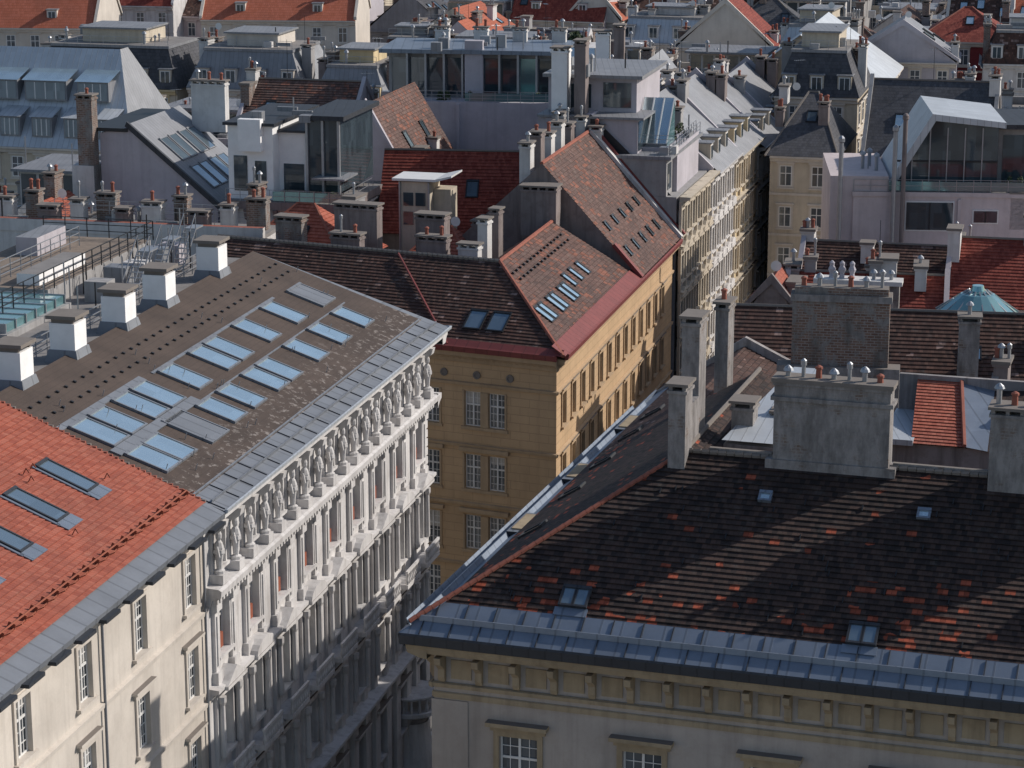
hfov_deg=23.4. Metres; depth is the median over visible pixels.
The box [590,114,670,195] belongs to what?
trim
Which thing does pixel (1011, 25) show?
roof equipment
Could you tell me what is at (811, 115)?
skylights
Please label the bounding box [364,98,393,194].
walls
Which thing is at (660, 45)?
trim
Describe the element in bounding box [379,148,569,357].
red tiled wing
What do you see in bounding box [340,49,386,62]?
walls
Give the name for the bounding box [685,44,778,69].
roof
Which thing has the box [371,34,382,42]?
windows
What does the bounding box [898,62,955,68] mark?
trim
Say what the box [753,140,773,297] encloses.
trim
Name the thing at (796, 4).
townhouse
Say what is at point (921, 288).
roof with parapets
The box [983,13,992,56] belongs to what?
chimneys
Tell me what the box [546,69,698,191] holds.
walls
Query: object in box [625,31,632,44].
roof equipment
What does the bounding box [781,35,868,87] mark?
chimneys
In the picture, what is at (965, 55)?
windows
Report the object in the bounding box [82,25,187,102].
walls
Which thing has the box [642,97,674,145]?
glazing
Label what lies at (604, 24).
walls
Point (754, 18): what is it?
roof
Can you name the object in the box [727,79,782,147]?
roof
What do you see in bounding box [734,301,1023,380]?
courtyard tiled wing
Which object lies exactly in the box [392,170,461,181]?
roof
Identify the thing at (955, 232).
chimneys
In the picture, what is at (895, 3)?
roof equipment
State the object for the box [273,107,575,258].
chimneys
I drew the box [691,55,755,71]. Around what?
glazing
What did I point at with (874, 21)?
windows
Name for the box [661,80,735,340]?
walls
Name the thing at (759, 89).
roof
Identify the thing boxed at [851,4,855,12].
windows
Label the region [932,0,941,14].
walls
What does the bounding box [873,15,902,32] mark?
walls
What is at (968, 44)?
trim
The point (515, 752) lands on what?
windows
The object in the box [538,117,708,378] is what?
walls
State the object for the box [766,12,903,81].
light metal roof hall
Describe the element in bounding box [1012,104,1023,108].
roof
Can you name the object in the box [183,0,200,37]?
walls
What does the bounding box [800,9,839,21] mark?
walls
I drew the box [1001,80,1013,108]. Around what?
chimneys
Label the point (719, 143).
windows
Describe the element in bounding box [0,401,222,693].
roof
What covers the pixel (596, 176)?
roof
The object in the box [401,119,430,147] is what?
skylights
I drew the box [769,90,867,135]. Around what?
trim
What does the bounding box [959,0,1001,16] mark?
skylights
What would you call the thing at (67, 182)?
glazing
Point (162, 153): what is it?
white gable house with skylights
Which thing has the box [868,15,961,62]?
roof
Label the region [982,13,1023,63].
roof
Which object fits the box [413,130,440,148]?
chimneys
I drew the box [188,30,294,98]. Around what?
walls
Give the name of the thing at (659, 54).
antenna
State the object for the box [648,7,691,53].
walls
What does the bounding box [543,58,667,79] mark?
roof
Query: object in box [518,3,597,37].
windows
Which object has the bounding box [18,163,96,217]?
chimneys
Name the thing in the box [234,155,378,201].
windows
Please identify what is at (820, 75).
dormers
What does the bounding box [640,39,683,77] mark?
chimneys
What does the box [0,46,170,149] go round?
roof
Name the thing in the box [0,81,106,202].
windows
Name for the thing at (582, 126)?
chimneys
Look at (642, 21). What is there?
roof
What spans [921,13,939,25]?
chimneys
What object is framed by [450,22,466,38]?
walls
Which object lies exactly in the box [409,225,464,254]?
roof
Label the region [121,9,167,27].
windows
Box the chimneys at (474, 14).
[450,6,483,25]
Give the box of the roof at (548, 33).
[530,29,586,39]
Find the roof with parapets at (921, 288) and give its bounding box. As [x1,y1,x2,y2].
[783,220,949,309]
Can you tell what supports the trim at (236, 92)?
attached to the walls at (280, 38)
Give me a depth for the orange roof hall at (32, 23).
340.05 m
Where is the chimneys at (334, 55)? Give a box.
[317,42,388,87]
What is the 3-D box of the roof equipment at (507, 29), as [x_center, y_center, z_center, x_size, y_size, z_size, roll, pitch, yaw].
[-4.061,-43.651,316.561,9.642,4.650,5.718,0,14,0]
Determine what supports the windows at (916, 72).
attached to the walls at (902, 40)
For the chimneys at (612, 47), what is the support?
on the roof
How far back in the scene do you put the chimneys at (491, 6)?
349.96 m
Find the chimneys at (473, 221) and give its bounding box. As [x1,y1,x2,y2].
[470,214,484,225]
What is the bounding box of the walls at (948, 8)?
[946,0,1013,23]
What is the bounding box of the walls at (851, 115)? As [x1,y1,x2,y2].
[774,29,868,152]
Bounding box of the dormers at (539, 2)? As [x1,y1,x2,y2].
[530,1,587,9]
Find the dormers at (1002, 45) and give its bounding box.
[990,43,1023,57]
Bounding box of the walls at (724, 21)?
[675,0,779,61]
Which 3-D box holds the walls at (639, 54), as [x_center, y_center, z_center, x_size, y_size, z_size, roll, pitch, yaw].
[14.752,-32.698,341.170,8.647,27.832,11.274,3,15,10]
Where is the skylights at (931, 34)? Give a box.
[923,27,944,41]
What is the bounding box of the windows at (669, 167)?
[667,161,678,325]
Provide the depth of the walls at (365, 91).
248.58 m
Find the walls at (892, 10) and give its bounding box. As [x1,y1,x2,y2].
[874,10,934,26]
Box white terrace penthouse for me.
[222,97,382,223]
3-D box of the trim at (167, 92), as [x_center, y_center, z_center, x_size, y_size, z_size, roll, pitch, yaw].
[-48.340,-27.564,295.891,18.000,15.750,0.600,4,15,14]
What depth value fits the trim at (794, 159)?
250.69 m
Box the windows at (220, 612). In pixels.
[219,503,353,630]
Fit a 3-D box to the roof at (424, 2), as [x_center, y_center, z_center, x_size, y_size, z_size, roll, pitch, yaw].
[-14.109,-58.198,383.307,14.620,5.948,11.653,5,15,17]
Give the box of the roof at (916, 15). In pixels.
[871,4,921,29]
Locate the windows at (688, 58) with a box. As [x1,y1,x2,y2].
[686,53,689,61]
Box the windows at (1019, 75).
[981,46,1023,100]
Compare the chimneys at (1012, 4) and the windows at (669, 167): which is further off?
the chimneys at (1012, 4)
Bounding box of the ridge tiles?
[218,129,589,357]
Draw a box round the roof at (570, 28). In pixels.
[544,27,596,29]
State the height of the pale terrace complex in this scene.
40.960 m
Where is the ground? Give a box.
[416,0,433,730]
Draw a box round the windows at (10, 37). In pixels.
[3,11,81,46]
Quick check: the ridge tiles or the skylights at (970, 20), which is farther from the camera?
the skylights at (970, 20)
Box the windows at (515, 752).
[501,736,754,767]
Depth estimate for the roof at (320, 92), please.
249.13 m
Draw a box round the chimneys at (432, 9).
[427,0,512,18]
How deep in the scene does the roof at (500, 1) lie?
366.37 m
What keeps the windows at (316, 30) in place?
in the orange roof hall at (337, 23)
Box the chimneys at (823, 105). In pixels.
[774,75,831,126]
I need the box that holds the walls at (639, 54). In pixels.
[625,49,640,59]
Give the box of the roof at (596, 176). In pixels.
[225,128,685,356]
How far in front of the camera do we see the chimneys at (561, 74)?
217.12 m
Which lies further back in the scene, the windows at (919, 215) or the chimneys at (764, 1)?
the chimneys at (764, 1)
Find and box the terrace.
[648,120,695,145]
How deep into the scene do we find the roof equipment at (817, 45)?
269.60 m
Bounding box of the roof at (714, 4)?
[703,0,758,10]
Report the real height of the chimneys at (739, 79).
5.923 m
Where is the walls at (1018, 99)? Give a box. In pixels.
[1002,96,1023,108]
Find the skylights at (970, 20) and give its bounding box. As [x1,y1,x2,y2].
[965,16,974,24]
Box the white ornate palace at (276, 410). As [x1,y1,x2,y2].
[0,208,451,767]
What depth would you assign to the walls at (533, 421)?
179.55 m
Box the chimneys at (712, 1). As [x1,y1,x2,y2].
[698,0,753,5]
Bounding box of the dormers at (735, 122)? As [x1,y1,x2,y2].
[716,113,750,142]
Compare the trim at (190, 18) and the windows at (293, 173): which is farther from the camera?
the trim at (190, 18)
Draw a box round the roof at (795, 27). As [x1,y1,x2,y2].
[779,4,849,50]
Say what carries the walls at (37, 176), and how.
on the ground
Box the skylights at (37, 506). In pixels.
[0,457,111,583]
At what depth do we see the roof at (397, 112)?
234.21 m
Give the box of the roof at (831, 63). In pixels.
[773,23,869,97]
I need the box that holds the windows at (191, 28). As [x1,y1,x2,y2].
[185,20,196,36]
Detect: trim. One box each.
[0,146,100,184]
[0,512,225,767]
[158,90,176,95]
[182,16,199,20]
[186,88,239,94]
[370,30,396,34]
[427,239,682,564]
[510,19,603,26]
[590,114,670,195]
[648,43,673,47]
[673,43,690,50]
[676,170,720,375]
[707,152,743,359]
[731,136,765,312]
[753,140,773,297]
[767,156,822,275]
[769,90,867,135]
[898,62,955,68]
[947,42,982,72]
[978,54,1023,95]
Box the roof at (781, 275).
[754,265,790,294]
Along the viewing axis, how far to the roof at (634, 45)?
336.75 m
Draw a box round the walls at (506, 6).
[427,0,513,21]
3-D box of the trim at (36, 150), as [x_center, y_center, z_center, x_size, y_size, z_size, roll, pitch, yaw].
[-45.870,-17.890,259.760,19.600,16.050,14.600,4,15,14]
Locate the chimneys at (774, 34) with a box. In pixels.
[678,19,780,44]
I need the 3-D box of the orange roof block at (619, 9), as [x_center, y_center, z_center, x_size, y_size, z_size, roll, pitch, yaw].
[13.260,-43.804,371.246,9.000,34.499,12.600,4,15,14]
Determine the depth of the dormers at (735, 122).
247.00 m
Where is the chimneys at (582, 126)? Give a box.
[551,100,684,139]
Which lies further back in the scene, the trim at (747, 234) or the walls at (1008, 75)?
the walls at (1008, 75)
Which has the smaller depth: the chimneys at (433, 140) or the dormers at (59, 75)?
the chimneys at (433, 140)
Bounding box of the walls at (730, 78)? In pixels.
[724,70,774,284]
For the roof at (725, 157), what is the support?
on the walls at (704, 163)
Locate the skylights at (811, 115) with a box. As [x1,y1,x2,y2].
[805,110,817,122]
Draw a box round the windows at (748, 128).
[734,117,749,143]
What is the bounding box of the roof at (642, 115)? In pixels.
[537,97,702,160]
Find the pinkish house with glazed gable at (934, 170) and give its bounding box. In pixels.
[820,96,1023,244]
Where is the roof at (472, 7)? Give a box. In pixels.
[430,1,514,30]
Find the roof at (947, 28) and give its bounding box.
[928,6,1001,42]
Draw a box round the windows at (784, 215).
[774,162,822,264]
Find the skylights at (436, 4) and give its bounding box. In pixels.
[426,0,446,9]
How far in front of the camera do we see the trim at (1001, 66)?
315.15 m
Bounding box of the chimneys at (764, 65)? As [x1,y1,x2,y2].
[674,48,779,88]
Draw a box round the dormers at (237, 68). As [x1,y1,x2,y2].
[195,66,295,81]
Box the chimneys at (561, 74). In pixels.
[550,38,590,114]
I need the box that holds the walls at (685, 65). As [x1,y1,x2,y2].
[678,51,774,72]
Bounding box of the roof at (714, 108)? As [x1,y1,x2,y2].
[689,74,764,155]
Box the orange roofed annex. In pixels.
[246,166,387,247]
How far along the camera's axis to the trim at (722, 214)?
236.38 m
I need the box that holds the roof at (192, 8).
[182,0,200,16]
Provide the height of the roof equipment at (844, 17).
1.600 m
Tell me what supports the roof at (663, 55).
on the walls
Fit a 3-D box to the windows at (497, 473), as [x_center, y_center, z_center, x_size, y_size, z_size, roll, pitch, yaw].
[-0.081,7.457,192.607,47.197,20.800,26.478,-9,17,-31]
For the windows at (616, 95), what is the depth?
218.79 m
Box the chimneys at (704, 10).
[627,0,720,19]
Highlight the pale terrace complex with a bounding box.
[379,17,626,149]
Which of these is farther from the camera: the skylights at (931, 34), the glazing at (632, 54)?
the glazing at (632, 54)
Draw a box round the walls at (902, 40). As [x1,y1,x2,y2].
[869,19,958,79]
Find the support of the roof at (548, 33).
on the walls at (589, 32)
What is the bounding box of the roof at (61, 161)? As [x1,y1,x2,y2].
[10,153,100,173]
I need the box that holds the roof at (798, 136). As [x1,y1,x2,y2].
[764,91,856,157]
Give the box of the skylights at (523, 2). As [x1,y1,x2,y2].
[520,0,527,4]
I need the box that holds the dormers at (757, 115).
[745,108,771,130]
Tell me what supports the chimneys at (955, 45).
on the roof at (919, 26)
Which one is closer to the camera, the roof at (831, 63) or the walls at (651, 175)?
the walls at (651, 175)
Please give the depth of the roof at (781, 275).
187.09 m
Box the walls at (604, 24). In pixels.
[532,0,618,32]
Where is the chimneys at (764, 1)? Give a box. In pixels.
[720,0,820,3]
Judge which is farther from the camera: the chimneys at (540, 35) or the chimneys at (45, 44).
the chimneys at (540, 35)
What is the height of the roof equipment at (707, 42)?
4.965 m
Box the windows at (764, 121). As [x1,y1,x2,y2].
[757,111,770,130]
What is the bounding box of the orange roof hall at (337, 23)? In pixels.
[199,0,370,55]
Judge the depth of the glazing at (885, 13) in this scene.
382.70 m
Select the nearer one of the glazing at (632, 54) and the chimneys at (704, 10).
the glazing at (632, 54)
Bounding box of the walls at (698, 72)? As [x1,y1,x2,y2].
[686,67,759,302]
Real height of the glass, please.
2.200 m
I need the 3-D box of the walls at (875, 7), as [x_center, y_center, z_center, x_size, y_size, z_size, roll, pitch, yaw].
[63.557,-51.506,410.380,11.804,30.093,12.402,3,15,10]
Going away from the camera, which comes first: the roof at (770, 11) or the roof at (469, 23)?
the roof at (469, 23)
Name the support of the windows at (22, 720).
attached to the walls at (57, 718)
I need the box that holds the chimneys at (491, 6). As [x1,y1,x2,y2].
[411,0,514,28]
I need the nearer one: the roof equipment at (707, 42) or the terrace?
the terrace
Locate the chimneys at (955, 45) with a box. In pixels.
[950,34,959,63]
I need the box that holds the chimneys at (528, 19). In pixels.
[520,15,595,41]
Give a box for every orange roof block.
[569,0,629,38]
[1014,0,1023,12]
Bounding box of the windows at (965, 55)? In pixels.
[957,46,970,79]
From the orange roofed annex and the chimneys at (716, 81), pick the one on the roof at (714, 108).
the chimneys at (716, 81)
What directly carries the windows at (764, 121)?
attached to the walls at (730, 78)
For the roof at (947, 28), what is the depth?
329.43 m
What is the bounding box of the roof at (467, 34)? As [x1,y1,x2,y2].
[455,30,540,39]
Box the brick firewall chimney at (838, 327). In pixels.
[776,270,899,411]
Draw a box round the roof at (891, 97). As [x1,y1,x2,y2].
[865,77,994,156]
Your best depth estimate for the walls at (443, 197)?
205.76 m
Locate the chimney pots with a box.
[813,260,903,307]
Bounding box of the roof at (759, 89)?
[729,62,774,107]
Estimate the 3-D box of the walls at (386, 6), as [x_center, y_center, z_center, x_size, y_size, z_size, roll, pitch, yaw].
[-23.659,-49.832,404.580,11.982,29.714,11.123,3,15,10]
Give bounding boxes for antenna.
[215,16,304,32]
[451,217,459,225]
[627,41,686,67]
[771,261,781,270]
[793,58,802,90]
[813,0,834,7]
[905,11,911,17]
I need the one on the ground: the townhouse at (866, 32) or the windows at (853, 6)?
the townhouse at (866, 32)
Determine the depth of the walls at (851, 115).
269.66 m
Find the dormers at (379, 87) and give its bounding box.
[370,84,385,96]
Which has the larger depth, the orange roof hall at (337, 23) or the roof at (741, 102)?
the orange roof hall at (337, 23)
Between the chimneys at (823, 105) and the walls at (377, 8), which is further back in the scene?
the walls at (377, 8)
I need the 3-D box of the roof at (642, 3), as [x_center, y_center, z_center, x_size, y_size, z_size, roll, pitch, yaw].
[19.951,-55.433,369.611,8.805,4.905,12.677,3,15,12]
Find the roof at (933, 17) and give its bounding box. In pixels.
[881,14,945,21]
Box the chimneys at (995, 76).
[950,63,1002,96]
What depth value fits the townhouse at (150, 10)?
381.08 m
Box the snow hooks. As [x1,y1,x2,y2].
[511,233,569,279]
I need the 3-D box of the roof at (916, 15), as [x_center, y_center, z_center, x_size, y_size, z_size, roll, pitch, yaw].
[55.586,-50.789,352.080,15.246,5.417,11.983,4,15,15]
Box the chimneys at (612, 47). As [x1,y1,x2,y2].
[610,39,613,57]
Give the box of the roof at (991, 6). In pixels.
[949,0,1010,23]
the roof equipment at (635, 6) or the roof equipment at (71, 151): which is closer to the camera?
the roof equipment at (71, 151)
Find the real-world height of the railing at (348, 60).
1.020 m
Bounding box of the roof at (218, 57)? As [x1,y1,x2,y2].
[186,25,326,88]
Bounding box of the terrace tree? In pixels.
[568,30,582,47]
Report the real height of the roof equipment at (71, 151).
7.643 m
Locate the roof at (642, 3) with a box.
[616,0,666,22]
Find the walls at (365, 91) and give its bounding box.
[236,76,375,115]
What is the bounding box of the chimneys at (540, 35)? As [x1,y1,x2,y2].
[450,24,548,39]
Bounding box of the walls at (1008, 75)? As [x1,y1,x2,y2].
[982,18,1023,108]
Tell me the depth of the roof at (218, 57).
289.54 m
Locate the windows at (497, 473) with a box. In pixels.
[427,387,504,594]
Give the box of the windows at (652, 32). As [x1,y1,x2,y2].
[625,26,680,53]
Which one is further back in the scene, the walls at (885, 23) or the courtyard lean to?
the walls at (885, 23)
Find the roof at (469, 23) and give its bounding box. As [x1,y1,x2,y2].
[456,13,501,30]
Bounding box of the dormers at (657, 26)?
[626,24,680,38]
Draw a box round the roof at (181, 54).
[50,20,199,89]
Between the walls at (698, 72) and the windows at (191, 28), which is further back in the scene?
the windows at (191, 28)
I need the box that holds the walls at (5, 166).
[0,146,77,190]
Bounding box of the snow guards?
[0,463,193,639]
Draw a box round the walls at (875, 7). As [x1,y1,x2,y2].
[872,0,919,10]
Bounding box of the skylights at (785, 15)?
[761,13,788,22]
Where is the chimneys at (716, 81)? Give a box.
[660,63,728,101]
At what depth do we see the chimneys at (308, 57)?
289.61 m
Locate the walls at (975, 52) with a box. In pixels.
[957,42,982,80]
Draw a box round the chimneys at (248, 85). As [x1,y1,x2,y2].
[238,57,378,105]
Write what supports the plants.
on the roof at (642, 115)
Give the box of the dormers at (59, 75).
[0,67,123,138]
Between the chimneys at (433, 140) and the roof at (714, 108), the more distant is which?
the roof at (714, 108)
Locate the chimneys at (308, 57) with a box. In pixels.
[197,28,315,78]
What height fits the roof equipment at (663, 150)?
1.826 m
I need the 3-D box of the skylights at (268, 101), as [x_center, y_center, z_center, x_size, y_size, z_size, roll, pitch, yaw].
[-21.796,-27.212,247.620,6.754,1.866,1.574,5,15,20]
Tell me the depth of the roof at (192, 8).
385.72 m
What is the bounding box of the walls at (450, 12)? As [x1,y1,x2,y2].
[431,8,465,28]
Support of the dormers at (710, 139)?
attached to the roof at (725, 157)
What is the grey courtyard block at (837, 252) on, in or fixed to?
on the ground
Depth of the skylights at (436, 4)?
381.48 m
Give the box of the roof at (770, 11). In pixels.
[751,0,799,34]
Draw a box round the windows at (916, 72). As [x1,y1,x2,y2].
[908,67,949,79]
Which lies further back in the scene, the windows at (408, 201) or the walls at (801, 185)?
the walls at (801, 185)
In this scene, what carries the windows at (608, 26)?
in the orange roof block at (619, 9)
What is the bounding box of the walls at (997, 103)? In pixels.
[861,73,1000,150]
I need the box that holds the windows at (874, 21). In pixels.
[871,18,877,29]
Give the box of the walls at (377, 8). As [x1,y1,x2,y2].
[370,0,383,23]
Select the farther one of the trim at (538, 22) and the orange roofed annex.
the trim at (538, 22)
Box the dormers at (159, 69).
[142,67,176,81]
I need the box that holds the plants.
[674,122,685,139]
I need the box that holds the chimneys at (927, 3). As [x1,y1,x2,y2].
[921,0,1010,17]
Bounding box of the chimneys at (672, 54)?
[666,40,777,66]
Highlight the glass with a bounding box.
[936,284,1017,311]
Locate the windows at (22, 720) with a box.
[16,557,197,767]
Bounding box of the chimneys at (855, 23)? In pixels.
[780,8,862,44]
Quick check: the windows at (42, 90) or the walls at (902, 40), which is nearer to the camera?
the windows at (42, 90)
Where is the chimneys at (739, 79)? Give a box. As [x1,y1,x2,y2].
[684,54,746,94]
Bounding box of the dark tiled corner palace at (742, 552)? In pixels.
[398,288,1023,767]
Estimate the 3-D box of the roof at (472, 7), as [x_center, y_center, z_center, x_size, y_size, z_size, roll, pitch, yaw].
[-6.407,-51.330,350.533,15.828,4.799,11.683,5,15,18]
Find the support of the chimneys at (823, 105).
on the roof at (798, 136)
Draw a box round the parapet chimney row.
[0,178,275,255]
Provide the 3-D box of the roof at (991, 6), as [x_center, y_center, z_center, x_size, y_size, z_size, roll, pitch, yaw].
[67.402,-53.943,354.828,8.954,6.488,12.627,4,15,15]
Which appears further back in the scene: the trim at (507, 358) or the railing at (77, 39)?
the railing at (77, 39)
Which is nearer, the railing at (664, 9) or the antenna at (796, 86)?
the antenna at (796, 86)
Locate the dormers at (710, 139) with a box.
[698,128,729,158]
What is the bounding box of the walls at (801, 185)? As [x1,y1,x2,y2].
[767,142,851,277]
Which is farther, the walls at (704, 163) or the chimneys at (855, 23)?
the chimneys at (855, 23)
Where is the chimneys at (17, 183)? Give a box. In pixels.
[0,174,20,204]
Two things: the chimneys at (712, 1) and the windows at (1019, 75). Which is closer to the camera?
the windows at (1019, 75)
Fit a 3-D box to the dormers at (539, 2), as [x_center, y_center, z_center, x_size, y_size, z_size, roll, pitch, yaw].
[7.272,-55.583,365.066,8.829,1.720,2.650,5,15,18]
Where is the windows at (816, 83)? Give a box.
[773,76,867,152]
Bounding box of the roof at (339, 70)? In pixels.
[322,42,388,90]
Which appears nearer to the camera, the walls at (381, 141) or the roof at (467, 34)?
the walls at (381, 141)
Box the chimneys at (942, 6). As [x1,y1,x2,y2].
[938,0,947,14]
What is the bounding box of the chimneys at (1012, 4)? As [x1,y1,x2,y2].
[1010,0,1015,9]
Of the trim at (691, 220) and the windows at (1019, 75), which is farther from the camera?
the windows at (1019, 75)
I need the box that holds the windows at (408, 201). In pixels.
[399,181,429,249]
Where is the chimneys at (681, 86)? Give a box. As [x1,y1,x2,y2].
[660,69,690,103]
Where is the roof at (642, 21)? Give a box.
[625,2,704,43]
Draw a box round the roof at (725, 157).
[660,87,742,172]
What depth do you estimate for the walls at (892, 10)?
382.83 m
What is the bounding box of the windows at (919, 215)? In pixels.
[904,201,998,230]
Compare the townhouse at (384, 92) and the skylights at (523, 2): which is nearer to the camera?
the townhouse at (384, 92)
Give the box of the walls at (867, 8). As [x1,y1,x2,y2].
[784,0,873,28]
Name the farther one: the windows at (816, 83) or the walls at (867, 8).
the walls at (867, 8)
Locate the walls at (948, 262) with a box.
[945,256,1023,311]
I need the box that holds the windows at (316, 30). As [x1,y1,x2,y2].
[207,4,348,44]
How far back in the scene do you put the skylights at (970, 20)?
329.93 m
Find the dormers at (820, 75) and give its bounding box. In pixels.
[781,72,854,88]
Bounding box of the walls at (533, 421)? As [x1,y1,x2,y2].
[427,256,671,663]
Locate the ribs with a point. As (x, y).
(986, 290)
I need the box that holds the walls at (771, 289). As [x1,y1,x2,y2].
[745,271,792,304]
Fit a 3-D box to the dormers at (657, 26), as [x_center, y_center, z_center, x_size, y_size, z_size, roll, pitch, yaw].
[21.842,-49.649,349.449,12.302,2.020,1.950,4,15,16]
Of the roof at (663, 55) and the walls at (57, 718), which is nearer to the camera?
the walls at (57, 718)
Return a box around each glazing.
[21,174,72,204]
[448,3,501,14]
[625,50,637,58]
[638,118,647,150]
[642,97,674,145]
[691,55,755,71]
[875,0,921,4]
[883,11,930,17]
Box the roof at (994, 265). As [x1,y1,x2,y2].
[949,235,1023,309]
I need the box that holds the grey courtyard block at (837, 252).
[798,218,971,273]
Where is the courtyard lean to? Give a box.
[892,372,1023,469]
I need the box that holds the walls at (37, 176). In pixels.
[18,172,72,207]
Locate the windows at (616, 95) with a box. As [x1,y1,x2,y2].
[571,82,630,107]
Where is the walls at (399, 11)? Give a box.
[370,0,427,42]
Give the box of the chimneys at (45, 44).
[40,26,162,46]
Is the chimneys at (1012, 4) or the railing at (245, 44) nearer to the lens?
the railing at (245, 44)
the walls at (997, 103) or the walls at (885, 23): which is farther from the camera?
the walls at (885, 23)
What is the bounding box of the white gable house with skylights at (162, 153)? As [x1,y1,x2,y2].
[72,69,229,222]
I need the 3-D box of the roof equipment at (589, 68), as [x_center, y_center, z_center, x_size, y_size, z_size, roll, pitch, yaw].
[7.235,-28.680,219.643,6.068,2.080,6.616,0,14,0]
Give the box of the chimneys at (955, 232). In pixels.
[946,214,1023,261]
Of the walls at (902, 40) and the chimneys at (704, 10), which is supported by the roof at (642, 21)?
the chimneys at (704, 10)
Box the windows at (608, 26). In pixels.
[606,25,611,38]
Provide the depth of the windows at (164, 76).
292.26 m
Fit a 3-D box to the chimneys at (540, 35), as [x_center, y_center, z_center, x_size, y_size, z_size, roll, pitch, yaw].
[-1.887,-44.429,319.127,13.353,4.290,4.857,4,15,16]
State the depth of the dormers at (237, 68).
288.74 m
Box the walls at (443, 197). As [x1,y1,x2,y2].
[401,181,456,250]
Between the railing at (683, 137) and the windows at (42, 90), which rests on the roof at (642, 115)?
the railing at (683, 137)
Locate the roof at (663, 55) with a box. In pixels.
[648,49,676,81]
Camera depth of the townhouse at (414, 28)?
317.19 m
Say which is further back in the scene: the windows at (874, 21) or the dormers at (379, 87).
the windows at (874, 21)
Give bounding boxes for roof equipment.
[24,136,100,164]
[64,24,145,43]
[236,27,325,47]
[344,49,348,62]
[473,25,516,33]
[571,48,625,76]
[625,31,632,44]
[634,0,699,15]
[659,114,692,154]
[692,40,728,53]
[801,6,851,22]
[809,26,845,48]
[868,4,914,17]
[878,0,911,6]
[998,11,1023,27]
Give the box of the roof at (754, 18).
[678,0,780,45]
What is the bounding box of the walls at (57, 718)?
[0,545,208,767]
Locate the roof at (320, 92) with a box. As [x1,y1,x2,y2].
[242,77,361,113]
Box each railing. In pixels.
[51,34,167,43]
[204,39,291,49]
[327,55,376,65]
[630,9,705,16]
[669,122,699,156]
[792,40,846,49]
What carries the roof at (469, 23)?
on the walls at (458, 27)
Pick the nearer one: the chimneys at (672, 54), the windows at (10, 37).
the chimneys at (672, 54)
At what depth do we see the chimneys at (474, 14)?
334.70 m
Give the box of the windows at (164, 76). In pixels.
[144,70,169,103]
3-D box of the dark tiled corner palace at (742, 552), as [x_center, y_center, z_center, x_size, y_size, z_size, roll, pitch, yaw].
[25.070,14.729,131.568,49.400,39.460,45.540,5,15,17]
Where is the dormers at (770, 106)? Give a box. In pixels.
[764,100,773,116]
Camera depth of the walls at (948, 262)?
196.01 m
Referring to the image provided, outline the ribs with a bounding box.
[935,288,1018,311]
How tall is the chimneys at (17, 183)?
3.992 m
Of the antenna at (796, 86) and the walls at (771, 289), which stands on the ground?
the walls at (771, 289)
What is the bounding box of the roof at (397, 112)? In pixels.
[372,82,452,148]
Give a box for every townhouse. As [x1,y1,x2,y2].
[119,0,185,36]
[168,87,240,145]
[381,90,388,95]
[386,10,450,55]
[677,0,689,2]
[783,0,865,16]
[807,1,902,37]
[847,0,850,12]
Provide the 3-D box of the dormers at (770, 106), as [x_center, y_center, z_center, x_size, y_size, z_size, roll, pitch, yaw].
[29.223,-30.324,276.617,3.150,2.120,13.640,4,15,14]
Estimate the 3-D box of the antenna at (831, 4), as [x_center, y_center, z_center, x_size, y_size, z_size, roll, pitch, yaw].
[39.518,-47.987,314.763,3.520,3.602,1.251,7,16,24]
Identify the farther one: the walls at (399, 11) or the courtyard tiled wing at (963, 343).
the walls at (399, 11)
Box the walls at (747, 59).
[728,56,766,78]
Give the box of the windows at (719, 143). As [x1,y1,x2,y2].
[710,131,727,159]
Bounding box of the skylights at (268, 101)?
[265,100,276,104]
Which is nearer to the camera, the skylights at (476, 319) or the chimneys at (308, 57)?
the skylights at (476, 319)
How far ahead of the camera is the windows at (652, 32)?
349.14 m
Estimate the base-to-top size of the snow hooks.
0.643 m
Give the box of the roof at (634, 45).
[625,40,648,48]
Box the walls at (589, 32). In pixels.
[522,28,595,41]
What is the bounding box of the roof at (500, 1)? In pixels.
[442,0,512,2]
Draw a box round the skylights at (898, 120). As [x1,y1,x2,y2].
[894,113,904,127]
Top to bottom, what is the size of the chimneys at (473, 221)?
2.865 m
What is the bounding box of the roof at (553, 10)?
[510,0,606,21]
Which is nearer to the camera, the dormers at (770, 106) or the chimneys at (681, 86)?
the chimneys at (681, 86)
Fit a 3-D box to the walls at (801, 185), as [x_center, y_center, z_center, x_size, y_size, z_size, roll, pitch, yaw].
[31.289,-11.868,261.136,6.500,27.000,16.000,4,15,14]
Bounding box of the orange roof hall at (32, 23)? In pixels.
[0,0,122,46]
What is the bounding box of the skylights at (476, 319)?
[462,195,661,332]
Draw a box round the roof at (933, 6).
[879,2,938,10]
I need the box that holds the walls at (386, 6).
[384,0,393,11]
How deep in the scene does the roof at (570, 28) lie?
357.63 m
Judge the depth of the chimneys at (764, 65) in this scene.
284.44 m
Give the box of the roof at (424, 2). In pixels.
[370,0,446,25]
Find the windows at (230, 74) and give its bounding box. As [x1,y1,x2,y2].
[199,69,291,98]
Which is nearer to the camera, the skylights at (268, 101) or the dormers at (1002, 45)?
the skylights at (268, 101)

